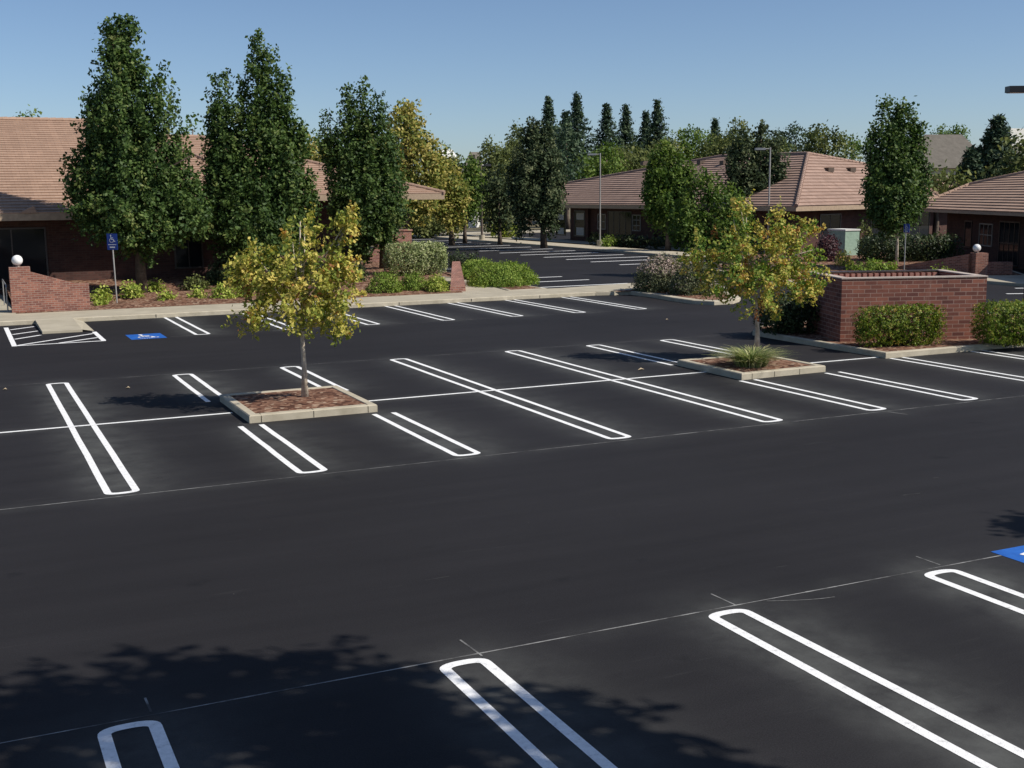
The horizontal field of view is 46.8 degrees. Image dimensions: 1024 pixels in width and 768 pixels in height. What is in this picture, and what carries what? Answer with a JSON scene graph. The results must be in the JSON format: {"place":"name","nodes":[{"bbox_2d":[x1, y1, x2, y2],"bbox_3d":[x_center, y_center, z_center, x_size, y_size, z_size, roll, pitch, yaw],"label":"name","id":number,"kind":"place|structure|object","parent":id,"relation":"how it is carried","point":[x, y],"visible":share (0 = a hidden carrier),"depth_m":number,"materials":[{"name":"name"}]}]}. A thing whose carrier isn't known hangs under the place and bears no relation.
{"place":"outdoors","nodes":[
{"label":"outdoors","id":0,"kind":"place"},
{"bbox_2d":[6,254,461,313],"bbox_3d":[-13.081,-4.964,54.545,19.009,0.965,17.980,-5,10,-25],"label":"sloping bed","id":1,"kind":"object","parent":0,"point":[148,299],"visible":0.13,"depth_m":49.03,"materials":[{"name":"brown soil"}]},
{"bbox_2d":[8,266,90,313],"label":"brick wall","id":2,"kind":"structure","parent":1,"relation":"on","point":[31,291],"depth_m":43.18,"materials":[{"name":"brick"}]},
{"bbox_2d":[90,283,114,301],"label":"shrub","id":3,"kind":"object","parent":1,"relation":"on","point":[100,291],"visible":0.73,"depth_m":45.99,"materials":[{"name":"green plant"}]},
{"bbox_2d":[106,233,117,302],"bbox_3d":[-15.298,-4.441,45.528,0.440,2.681,0.104,2,9,13],"label":"parking sign","id":4,"kind":"object","parent":1,"relation":"on","point":[112,244],"visible":1,"depth_m":45.34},
{"bbox_2d":[119,279,146,298],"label":"shrub","id":5,"kind":"object","parent":1,"relation":"on","point":[131,291],"visible":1,"depth_m":47.13,"materials":[{"name":"green plant"}]},
{"bbox_2d":[56,13,213,291],"bbox_3d":[-15.314,-9.325,47.795,5.949,11.236,5.099,-5,10,-25],"label":"pear tree","id":6,"kind":"object","parent":1,"relation":"on","point":[140,195],"visible":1,"depth_m":47.51,"materials":[{"name":"green plant"}]},
{"bbox_2d":[177,273,210,290],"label":"shrub","id":7,"kind":"object","parent":1,"relation":"on","point":[198,281],"visible":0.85,"depth_m":49.82,"materials":[{"name":"green plant"}]},
{"bbox_2d":[207,281,237,298],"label":"shrub","id":8,"kind":"object","parent":1,"relation":"on","point":[223,291],"visible":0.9,"depth_m":47.12,"materials":[{"name":"green plant"}]},
{"bbox_2d":[205,249,251,285],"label":"shrub","id":9,"kind":"object","parent":1,"relation":"on","point":[214,273],"visible":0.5,"depth_m":51.05,"materials":[{"name":"green plant"}]},
{"bbox_2d":[191,27,324,280],"bbox_3d":[-11.292,-9.840,51.048,5.189,11.010,4.893,7,12,38],"label":"pear tree","id":10,"kind":"object","parent":1,"relation":"on","point":[265,195],"visible":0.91,"depth_m":51.05,"materials":[{"name":"green plant"}]},
{"bbox_2d":[311,75,418,267],"bbox_3d":[-7.093,-10.431,57.931,4.748,9.518,4.022,-5,10,-25],"label":"pear tree","id":11,"kind":"object","parent":1,"relation":"on","point":[368,183],"visible":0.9,"depth_m":57.75,"materials":[{"name":"green plant"}]},
{"bbox_2d":[365,269,403,293],"bbox_3d":[-5.364,-4.301,49.538,1.605,1.024,1.586,-5,10,-25],"label":"juniper","id":12,"kind":"object","parent":1,"relation":"on","point":[390,285],"visible":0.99,"depth_m":49.33,"materials":[{"name":"green plant"}]},
{"bbox_2d":[399,271,428,290],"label":"juniper","id":13,"kind":"object","parent":1,"relation":"on","point":[416,285],"visible":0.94,"depth_m":50.36,"materials":[{"name":"green plant"}]},
{"bbox_2d":[382,240,448,275],"bbox_3d":[-4.557,-5.983,56.050,3.281,1.677,1.544,-5,10,-25],"label":"hedge","id":14,"kind":"object","parent":1,"relation":"on","point":[407,257],"visible":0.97,"depth_m":55.65,"materials":[{"name":"green plant"}]},
{"bbox_2d":[423,273,450,291],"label":"juniper","id":15,"kind":"object","parent":1,"relation":"on","point":[434,282],"visible":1,"depth_m":50.16,"materials":[{"name":"green plant"}]},
{"bbox_2d":[0,283,633,320],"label":"pavement","id":16,"kind":"structure","parent":0,"point":[169,309],"depth_m":45.75,"materials":[{"name":"concrete"}]},
{"bbox_2d":[445,278,505,292],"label":"path","id":17,"kind":"structure","parent":0,"point":[473,289],"depth_m":51.63,"materials":[{"name":"concrete"}]},
{"bbox_2d":[450,261,465,290],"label":"brick wall","id":18,"kind":"structure","parent":17,"relation":"on","point":[457,281],"depth_m":52.10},
{"bbox_2d":[398,208,569,231],"bbox_3d":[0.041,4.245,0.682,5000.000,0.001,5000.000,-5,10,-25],"label":"ground","id":19,"kind":"structure","parent":0,"point":[479,228],"depth_m":151.84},
{"bbox_2d":[395,209,448,237],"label":"green tree","id":20,"kind":"object","parent":19,"relation":"on","point":[428,230],"visible":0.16,"depth_m":116.51,"materials":[{"name":"green plant"}]},
{"bbox_2d":[540,95,557,144],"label":"conifer","id":21,"kind":"object","parent":19,"relation":"on","point":[549,116],"visible":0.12,"depth_m":171.43,"materials":[{"name":"green plant"}]},
{"bbox_2d":[553,109,587,209],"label":"conifer","id":22,"kind":"object","parent":19,"relation":"on","point":[565,115],"visible":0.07,"depth_m":166.83,"materials":[{"name":"green plant"}]},
{"bbox_2d":[569,91,599,176],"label":"conifer","id":23,"kind":"object","parent":19,"relation":"on","point":[576,114],"visible":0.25,"depth_m":174.41,"materials":[{"name":"green plant"}]},
{"bbox_2d":[564,139,631,179],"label":"background tree","id":24,"kind":"object","parent":19,"relation":"on","point":[607,166],"visible":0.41,"depth_m":149.30,"materials":[{"name":"green plant"}]},
{"bbox_2d":[583,103,626,159],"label":"conifer","id":25,"kind":"object","parent":19,"relation":"on","point":[607,134],"visible":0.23,"depth_m":178.57,"materials":[{"name":"green plant"}]},
{"bbox_2d":[614,103,642,163],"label":"conifer","id":26,"kind":"object","parent":19,"relation":"on","point":[626,130],"visible":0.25,"depth_m":186.38,"materials":[{"name":"green plant"}]},
{"bbox_2d":[607,138,660,174],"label":"background tree","id":27,"kind":"object","parent":19,"relation":"on","point":[634,157],"visible":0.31,"depth_m":153.84,"materials":[{"name":"green plant"}]},
{"bbox_2d":[588,134,684,175],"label":"background tree","id":28,"kind":"object","parent":19,"relation":"on","point":[674,143],"visible":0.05,"depth_m":164.72,"materials":[{"name":"green plant"}]},
{"bbox_2d":[633,109,651,153],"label":"conifer","id":29,"kind":"object","parent":19,"relation":"on","point":[645,123],"visible":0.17,"depth_m":188.43,"materials":[{"name":"green plant"}]},
{"bbox_2d":[639,98,675,160],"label":"conifer","id":30,"kind":"object","parent":19,"relation":"on","point":[656,128],"visible":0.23,"depth_m":181.43,"materials":[{"name":"green plant"}]},
{"bbox_2d":[659,123,719,160],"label":"background tree","id":31,"kind":"object","parent":19,"relation":"on","point":[695,137],"visible":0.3,"depth_m":173.89,"materials":[{"name":"green plant"}]},
{"bbox_2d":[664,165,761,273],"bbox_3d":[10.039,-8.258,59.906,4.487,5.697,3.820,-5,10,-25],"label":"green tree","id":32,"kind":"object","parent":19,"relation":"on","point":[687,222],"visible":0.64,"depth_m":59.61,"materials":[{"name":"green plant"}]},
{"bbox_2d":[690,129,743,158],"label":"background tree","id":33,"kind":"object","parent":19,"relation":"on","point":[718,148],"visible":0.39,"depth_m":169.34,"materials":[{"name":"green plant"}]},
{"bbox_2d":[721,116,752,147],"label":"background tree","id":34,"kind":"object","parent":19,"relation":"on","point":[735,130],"visible":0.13,"depth_m":189.78,"materials":[{"name":"green plant"}]},
{"bbox_2d":[555,151,958,252],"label":"office building","id":35,"kind":"structure","parent":19,"relation":"on","point":[822,188],"depth_m":86.33,"materials":[{"name":"tile"}]},
{"bbox_2d":[555,210,565,235],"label":"window","id":36,"kind":"structure","parent":35,"relation":"in","point":[562,221],"depth_m":106.15,"materials":[{"name":"grey glass"}]},
{"bbox_2d":[574,210,584,236],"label":"window","id":37,"kind":"structure","parent":35,"relation":"in","point":[579,216],"depth_m":103.23,"materials":[{"name":"grey glass"}]},
{"bbox_2d":[607,211,631,242],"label":"window","id":38,"kind":"structure","parent":35,"relation":"in","point":[620,222],"depth_m":97.04,"materials":[{"name":"brown glass"}]},
{"bbox_2d":[819,214,840,244],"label":"window","id":39,"kind":"structure","parent":35,"relation":"in","point":[832,221],"depth_m":79.85,"materials":[{"name":"grey glass"}]},
{"bbox_2d":[909,212,929,239],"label":"window","id":40,"kind":"structure","parent":35,"relation":"in","point":[924,228],"depth_m":88.62,"materials":[{"name":"grey glass"}]},
{"bbox_2d":[766,121,812,151],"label":"background tree","id":41,"kind":"object","parent":19,"relation":"on","point":[789,136],"visible":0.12,"depth_m":189.36,"materials":[{"name":"green plant"}]},
{"bbox_2d":[918,135,974,176],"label":"house","id":42,"kind":"structure","parent":19,"relation":"on","point":[949,148],"depth_m":180.22,"materials":[{"name":"paint"}]},
{"bbox_2d":[928,122,972,142],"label":"background tree","id":43,"kind":"object","parent":19,"relation":"on","point":[956,130],"visible":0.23,"depth_m":214.61,"materials":[{"name":"green plant"}]},
{"bbox_2d":[953,146,986,182],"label":"conifer","id":44,"kind":"object","parent":19,"relation":"on","point":[970,160],"visible":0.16,"depth_m":93.43,"materials":[{"name":"green plant"}]},
{"bbox_2d":[921,171,1023,269],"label":"office building","id":45,"kind":"structure","parent":19,"relation":"on","point":[987,215],"depth_m":68.18,"materials":[{"name":"tile"}]},
{"bbox_2d":[963,220,972,247],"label":"window","id":46,"kind":"structure","parent":45,"relation":"in","point":[968,225],"depth_m":70.83,"materials":[{"name":"glass"}]},
{"bbox_2d":[978,223,992,246],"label":"window","id":47,"kind":"structure","parent":45,"relation":"in","point":[985,230],"depth_m":68.13,"materials":[{"name":"black glass"}]},
{"bbox_2d":[997,221,1020,266],"bbox_3d":[27.192,-7.700,64.804,0.080,2.400,2.800,0,9,1],"label":"door","id":48,"kind":"structure","parent":45,"relation":"in","point":[1009,231],"depth_m":64.72,"materials":[{"name":"glass"}]},
{"bbox_2d":[968,113,1022,178],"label":"conifer","id":49,"kind":"object","parent":19,"relation":"on","point":[994,134],"visible":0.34,"depth_m":95.96,"materials":[{"name":"green plant"}]},
{"bbox_2d":[0,229,1023,767],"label":"parking lot","id":50,"kind":"structure","parent":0,"point":[544,533],"depth_m":14.44,"materials":[{"name":"asphalt"}]},
{"bbox_2d":[35,318,93,333],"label":"kerb ramp","id":51,"kind":"structure","parent":50,"relation":"on","point":[62,325],"depth_m":38.89,"materials":[{"name":"concrete"}]},
{"bbox_2d":[0,292,595,325],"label":"pavement kerb","id":52,"kind":"structure","parent":50,"relation":"on","point":[164,315],"depth_m":45.10,"materials":[{"name":"concrete"}]},
{"bbox_2d":[220,385,377,422],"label":"island kerb","id":53,"kind":"structure","parent":50,"relation":"on","point":[248,415],"depth_m":23.11,"materials":[{"name":"concrete"}]},
{"bbox_2d":[231,387,363,412],"bbox_3d":[-4.394,0.309,24.095,2.208,0.033,2.388,-5,10,-25],"label":"island bed","id":54,"kind":"object","parent":53,"relation":"on","point":[287,400],"visible":1,"depth_m":23.90,"materials":[{"name":"brown soil"}]},
{"bbox_2d":[219,200,367,396],"bbox_3d":[-4.291,-1.658,23.744,2.782,4.022,2.208,5,10,29],"label":"young maple","id":55,"kind":"object","parent":54,"relation":"on","point":[325,290],"visible":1,"depth_m":23.55,"materials":[{"name":"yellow plant"}]},
{"bbox_2d":[379,97,454,234],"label":"golden tree","id":56,"kind":"object","parent":50,"relation":"on","point":[418,154],"visible":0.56,"depth_m":91.43,"materials":[{"name":"yellow plant"}]},
{"bbox_2d":[421,156,475,244],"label":"golden tree","id":57,"kind":"object","parent":50,"relation":"on","point":[453,203],"visible":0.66,"depth_m":99.41,"materials":[{"name":"yellow plant"}]},
{"bbox_2d":[447,249,478,267],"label":"hedge","id":58,"kind":"object","parent":50,"relation":"on","point":[458,258],"visible":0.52,"depth_m":66.81,"materials":[{"name":"green plant"}]},
{"bbox_2d":[459,151,488,242],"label":"green tree","id":59,"kind":"object","parent":50,"relation":"on","point":[470,173],"visible":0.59,"depth_m":103.65,"materials":[{"name":"green plant"}]},
{"bbox_2d":[440,270,546,289],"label":"mound kerb","id":60,"kind":"structure","parent":50,"relation":"on","point":[503,288],"depth_m":51.90,"materials":[{"name":"concrete"}]},
{"bbox_2d":[397,265,537,289],"bbox_3d":[-3.806,-6.043,63.289,3.062,0.110,25.770,-4,10,-22],"label":"mound bed","id":61,"kind":"object","parent":60,"relation":"on","point":[448,274],"visible":0.08,"depth_m":52.44,"materials":[{"name":"brown soil"}]},
{"bbox_2d":[368,229,412,264],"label":"brick wall","id":62,"kind":"structure","parent":61,"relation":"on","point":[408,237],"depth_m":65.18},
{"bbox_2d":[461,257,489,279],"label":"ground cover","id":63,"kind":"object","parent":61,"relation":"on","point":[468,266],"visible":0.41,"depth_m":58.24,"materials":[{"name":"green plant"}]},
{"bbox_2d":[465,259,540,287],"bbox_3d":[-0.400,-5.216,54.771,3.450,1.192,5.716,0,9,1],"label":"ground cover","id":64,"kind":"object","parent":61,"relation":"on","point":[498,274],"visible":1,"depth_m":53.27,"materials":[{"name":"green plant"}]},
{"bbox_2d":[473,134,514,235],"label":"green tree","id":65,"kind":"object","parent":50,"relation":"on","point":[496,156],"visible":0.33,"depth_m":117.39,"materials":[{"name":"green plant"}]},
{"bbox_2d":[474,162,516,244],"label":"green tree","id":66,"kind":"object","parent":50,"relation":"on","point":[501,212],"visible":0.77,"depth_m":99.71,"materials":[{"name":"green plant"}]},
{"bbox_2d":[504,116,571,247],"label":"pear tree","id":67,"kind":"object","parent":50,"relation":"on","point":[536,186],"visible":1,"depth_m":89.13,"materials":[{"name":"green plant"}]},
{"bbox_2d":[553,117,593,229],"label":"background tree","id":68,"kind":"object","parent":50,"relation":"on","point":[566,147],"visible":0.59,"depth_m":139.25,"materials":[{"name":"green plant"}]},
{"bbox_2d":[413,233,759,259],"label":"kerb","id":69,"kind":"structure","parent":50,"relation":"on","point":[567,244],"depth_m":95.18,"materials":[{"name":"concrete"}]},
{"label":"far bed","id":70,"kind":"structure","parent":69,"relation":"on","visible":0},
{"bbox_2d":[587,153,602,245],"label":"lamp post","id":71,"kind":"object","parent":70,"relation":"on","point":[598,242],"visible":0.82,"depth_m":92.08,"materials":[{"name":"metal"}]},
{"bbox_2d":[585,232,665,248],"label":"hedge","id":72,"kind":"object","parent":70,"relation":"on","point":[630,241],"visible":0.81,"depth_m":89.43,"materials":[{"name":"green plant"}]},
{"bbox_2d":[639,139,697,250],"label":"pear tree","id":73,"kind":"object","parent":50,"relation":"on","point":[662,187],"visible":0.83,"depth_m":83.56,"materials":[{"name":"green plant"}]},
{"bbox_2d":[596,282,740,304],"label":"nose kerb","id":74,"kind":"structure","parent":50,"relation":"on","point":[737,298],"depth_m":47.01,"materials":[{"name":"concrete"}]},
{"bbox_2d":[618,287,726,299],"bbox_3d":[6.433,-3.990,50.063,4.699,0.060,9.501,0,9,3],"label":"nose bed","id":75,"kind":"object","parent":74,"relation":"in","point":[698,297],"visible":0.2,"depth_m":46.96,"materials":[{"name":"brown soil"}]},
{"bbox_2d":[629,251,682,292],"bbox_3d":[6.313,-4.734,49.812,2.715,1.684,2.936,-5,10,-25],"label":"shrub","id":76,"kind":"object","parent":75,"relation":"on","point":[664,268],"visible":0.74,"depth_m":49.27,"materials":[{"name":"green plant"}]},
{"bbox_2d":[665,259,720,295],"bbox_3d":[7.437,-4.395,47.914,2.243,1.595,2.190,-5,10,-25],"label":"shrub","id":77,"kind":"object","parent":75,"relation":"on","point":[687,284],"visible":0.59,"depth_m":47.53,"materials":[{"name":"green plant"}]},
{"bbox_2d":[677,353,825,379],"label":"island kerb","id":78,"kind":"structure","parent":50,"relation":"on","point":[739,375],"depth_m":27.75,"materials":[{"name":"concrete"}]},
{"bbox_2d":[689,357,811,371],"bbox_3d":[5.788,-0.520,28.629,2.158,0.039,2.311,-5,10,-25],"label":"island bed","id":79,"kind":"object","parent":78,"relation":"on","point":[773,364],"visible":0.47,"depth_m":28.27,"materials":[{"name":"brown soil"}]},
{"bbox_2d":[706,344,797,367],"bbox_3d":[5.653,-0.626,28.028,2.402,0.412,2.329,-5,10,-25],"label":"strappy plant","id":80,"kind":"object","parent":79,"relation":"on","point":[751,357],"visible":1,"depth_m":27.91,"materials":[{"name":"green plant"}]},
{"bbox_2d":[672,189,834,349],"bbox_3d":[6.054,-2.805,29.787,4.079,4.172,2.375,1,9,12],"label":"young maple","id":81,"kind":"object","parent":79,"relation":"on","point":[761,271],"visible":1,"depth_m":29.61,"materials":[{"name":"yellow plant"}]},
{"bbox_2d":[721,119,791,214],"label":"pear tree","id":82,"kind":"object","parent":50,"relation":"on","point":[750,174],"visible":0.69,"depth_m":81.63,"materials":[{"name":"green plant"}]},
{"bbox_2d":[794,120,862,159],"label":"background tree","id":83,"kind":"object","parent":50,"relation":"on","point":[821,146],"visible":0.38,"depth_m":134.49,"materials":[{"name":"green plant"}]},
{"bbox_2d":[840,133,864,160],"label":"background tree","id":84,"kind":"object","parent":50,"relation":"on","point":[857,146],"visible":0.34,"depth_m":149.63,"materials":[{"name":"green plant"}]},
{"bbox_2d":[752,314,1023,358],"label":"enclosure kerb","id":85,"kind":"structure","parent":50,"relation":"on","point":[892,354],"depth_m":31.40,"materials":[{"name":"concrete"}]},
{"bbox_2d":[760,314,1019,351],"bbox_3d":[16.379,-2.023,37.386,18.335,0.032,7.105,-5,10,-25],"label":"enclosure bed","id":86,"kind":"object","parent":85,"relation":"in","point":[894,347],"visible":0.13,"depth_m":32.12,"materials":[{"name":"brown soil"}]},
{"bbox_2d":[751,291,820,334],"bbox_3d":[8.110,-2.138,34.784,2.021,1.292,1.986,-1,9,-4],"label":"hedge","id":87,"kind":"object","parent":86,"relation":"on","point":[794,318],"visible":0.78,"depth_m":34.19,"materials":[{"name":"green plant"}]},
{"bbox_2d":[807,269,987,341],"bbox_3d":[10.951,-2.277,33.975,4.167,1.785,2.790,-1,9,-5],"label":"brick enclosure","id":88,"kind":"object","parent":86,"relation":"on","point":[956,294],"visible":0.77,"depth_m":32.65,"materials":[{"name":"red brick"}]},
{"bbox_2d":[850,301,947,347],"bbox_3d":[10.329,-1.592,31.515,2.640,1.214,0.920,-3,9,-13],"label":"hedge","id":89,"kind":"object","parent":86,"relation":"on","point":[904,328],"visible":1,"depth_m":31.33,"materials":[{"name":"green plant"}]},
{"bbox_2d":[969,299,1023,346],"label":"hedge","id":90,"kind":"object","parent":86,"relation":"on","point":[1004,322],"visible":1,"depth_m":31.20,"materials":[{"name":"green plant"}]},
{"bbox_2d":[925,159,985,236],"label":"background tree","id":91,"kind":"object","parent":50,"relation":"on","point":[948,180],"visible":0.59,"depth_m":89.57,"materials":[{"name":"green plant"}]},
{"bbox_2d":[984,126,1023,178],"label":"background tree","id":92,"kind":"object","parent":50,"relation":"on","point":[1019,160],"visible":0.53,"depth_m":91.65,"materials":[{"name":"green plant"}]},
{"bbox_2d":[0,0,1023,180],"label":"sky","id":93,"kind":"structure","parent":0,"point":[478,67],"materials":[{"name":"blue"}]},
{"bbox_2d":[717,251,1021,274],"bbox_3d":[19.842,-7.456,69.899,14.800,0.359,25.893,1,9,12],"label":"court bed","id":94,"kind":"object","parent":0,"point":[829,264],"visible":0.11,"depth_m":63.31,"materials":[{"name":"brown soil"}]},
{"bbox_2d":[813,230,842,261],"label":"shrub","id":95,"kind":"object","parent":94,"relation":"on","point":[830,248],"visible":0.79,"depth_m":64.88,"materials":[{"name":"purple plant"}]},
{"bbox_2d":[832,250,852,265],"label":"shrub","id":96,"kind":"object","parent":94,"relation":"on","point":[841,262],"visible":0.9,"depth_m":62.16,"materials":[{"name":"green plant"}]},
{"bbox_2d":[827,228,860,255],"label":"utility cabinet","id":97,"kind":"object","parent":94,"relation":"on","point":[849,238],"visible":0.5,"depth_m":69.23,"materials":[{"name":"metal"}]},
{"bbox_2d":[843,257,898,270],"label":"ground cover","id":98,"kind":"object","parent":94,"relation":"on","point":[872,265],"visible":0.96,"depth_m":59.14,"materials":[{"name":"green plant"}]},
{"bbox_2d":[858,93,935,265],"bbox_3d":[19.458,-10.343,60.028,3.825,8.784,3.332,-5,10,-25],"label":"pear tree","id":99,"kind":"object","parent":94,"relation":"on","point":[896,191],"visible":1,"depth_m":59.60,"materials":[{"name":"green plant"}]},
{"bbox_2d":[853,230,965,261],"bbox_3d":[21.734,-7.536,64.873,5.641,1.886,3.095,-1,9,-1],"label":"hedge","id":100,"kind":"object","parent":94,"relation":"on","point":[913,251],"visible":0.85,"depth_m":64.11,"materials":[{"name":"green plant"}]},
{"bbox_2d":[895,252,1012,274],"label":"brick wall","id":101,"kind":"structure","parent":94,"relation":"on","point":[976,263],"depth_m":57.33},
{"bbox_2d":[987,276,1023,286],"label":"court pavement","id":102,"kind":"structure","parent":0,"point":[1009,280],"depth_m":53.72,"materials":[{"name":"concrete"}]},
{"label":"back bed","id":103,"kind":"structure","parent":0,"visible":0},
{"bbox_2d":[0,117,280,295],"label":"office building","id":104,"kind":"structure","parent":103,"relation":"on","point":[37,234],"depth_m":52.82,"materials":[{"name":"tile"}]},
{"bbox_2d":[0,227,48,289],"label":"window","id":105,"kind":"structure","parent":104,"relation":"in","point":[30,243],"depth_m":51.19,"materials":[{"name":"black glass"}]},
{"bbox_2d":[174,233,203,268],"bbox_3d":[-14.796,-6.096,54.165,1.300,1.600,0.080,-5,10,-25],"label":"window","id":106,"kind":"structure","parent":104,"relation":"in","point":[192,256],"depth_m":54.21,"materials":[{"name":"black glass"}]},
{"bbox_2d":[165,134,444,258],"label":"office building","id":107,"kind":"structure","parent":103,"relation":"on","point":[417,192],"depth_m":70.88,"materials":[{"name":"tile"}]},
{"bbox_2d":[300,134,332,161],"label":"golden tree","id":108,"kind":"object","parent":103,"relation":"on","point":[312,151],"visible":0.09,"depth_m":104.66,"materials":[{"name":"yellow plant"}]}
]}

